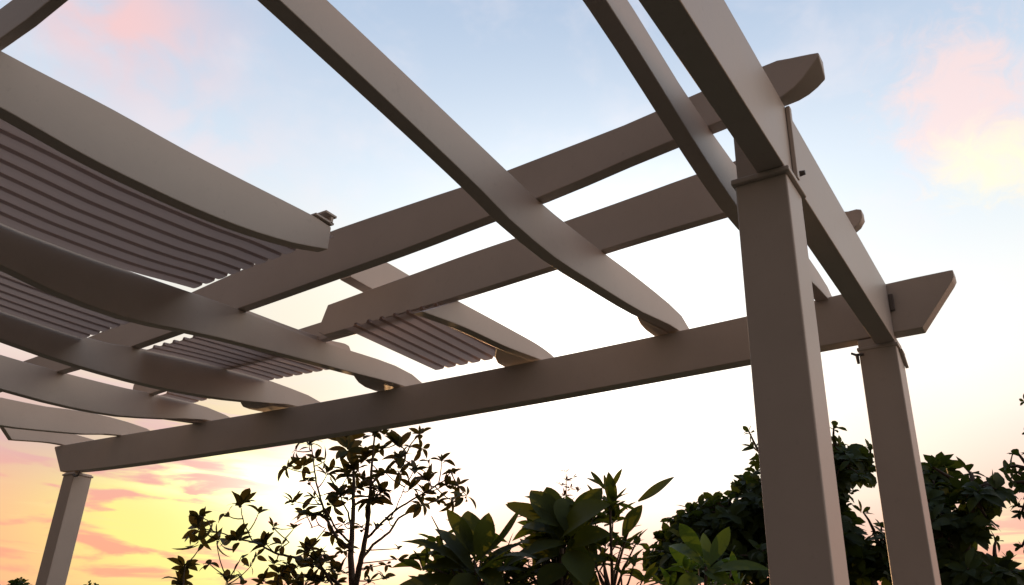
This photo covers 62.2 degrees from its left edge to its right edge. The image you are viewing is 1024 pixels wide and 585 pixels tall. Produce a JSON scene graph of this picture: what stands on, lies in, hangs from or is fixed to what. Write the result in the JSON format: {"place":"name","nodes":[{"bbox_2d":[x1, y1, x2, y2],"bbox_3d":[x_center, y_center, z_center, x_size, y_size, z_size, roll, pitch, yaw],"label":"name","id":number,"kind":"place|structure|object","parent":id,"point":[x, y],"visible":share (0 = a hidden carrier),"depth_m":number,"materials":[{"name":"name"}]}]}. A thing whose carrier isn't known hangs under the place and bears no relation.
{"place":"outdoors","nodes":[
{"label":"outdoors","id":0,"kind":"place"},
{"bbox_2d":[8,577,31,584],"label":"distant tree","id":1,"kind":"object","parent":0,"point":[19,581],"visible":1,"depth_m":46.56,"materials":[{"name":"green plant"}]},
{"bbox_2d":[162,425,475,584],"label":"young tree","id":2,"kind":"object","parent":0,"point":[355,451],"visible":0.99,"depth_m":6.38,"materials":[{"name":"green plant"}]},
{"bbox_2d":[392,508,539,584],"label":"leaved plant","id":3,"kind":"object","parent":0,"point":[476,538],"visible":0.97,"depth_m":5.16,"materials":[{"name":"green plant"}]},
{"bbox_2d":[0,0,956,584],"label":"pergola","id":4,"kind":"object","parent":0,"point":[100,204],"visible":1,"depth_m":3.37,"materials":[{"name":"beige paint"}]},
{"bbox_2d":[0,0,1023,584],"label":"sky","id":5,"kind":"structure","parent":0,"point":[914,123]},
{"bbox_2d":[502,487,618,584],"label":"leaved plant","id":6,"kind":"object","parent":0,"point":[554,522],"visible":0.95,"depth_m":5.00,"materials":[{"name":"green plant"}]},
{"bbox_2d":[556,469,580,499],"bbox_3d":[0.374,2.667,5.579,0.193,3.071,0.202,-14,-29,31],"label":"shoot","id":7,"kind":"object","parent":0,"point":[567,486],"visible":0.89,"depth_m":6.16,"materials":[{"name":"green plant"}]},
{"bbox_2d":[568,469,673,584],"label":"narrow leaved shrub","id":8,"kind":"object","parent":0,"point":[631,519],"visible":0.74,"depth_m":5.07,"materials":[{"name":"green plant"}]},
{"bbox_2d":[659,523,768,584],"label":"young plant","id":9,"kind":"object","parent":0,"point":[694,548],"visible":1,"depth_m":4.18,"materials":[{"name":"green plant"}]},
{"bbox_2d":[642,421,891,584],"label":"broadleaf tree","id":10,"kind":"object","parent":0,"point":[711,517],"visible":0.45,"depth_m":8.74,"materials":[{"name":"green plant"}]},
{"bbox_2d":[890,451,1023,584],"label":"broadleaf tree","id":11,"kind":"object","parent":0,"point":[961,532],"visible":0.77,"depth_m":7.11,"materials":[{"name":"green plant"}]},
{"bbox_2d":[998,394,1023,552],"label":"broadleaf tree","id":12,"kind":"object","parent":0,"point":[1017,477],"visible":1,"depth_m":6.63,"materials":[{"name":"green plant"}]}
]}

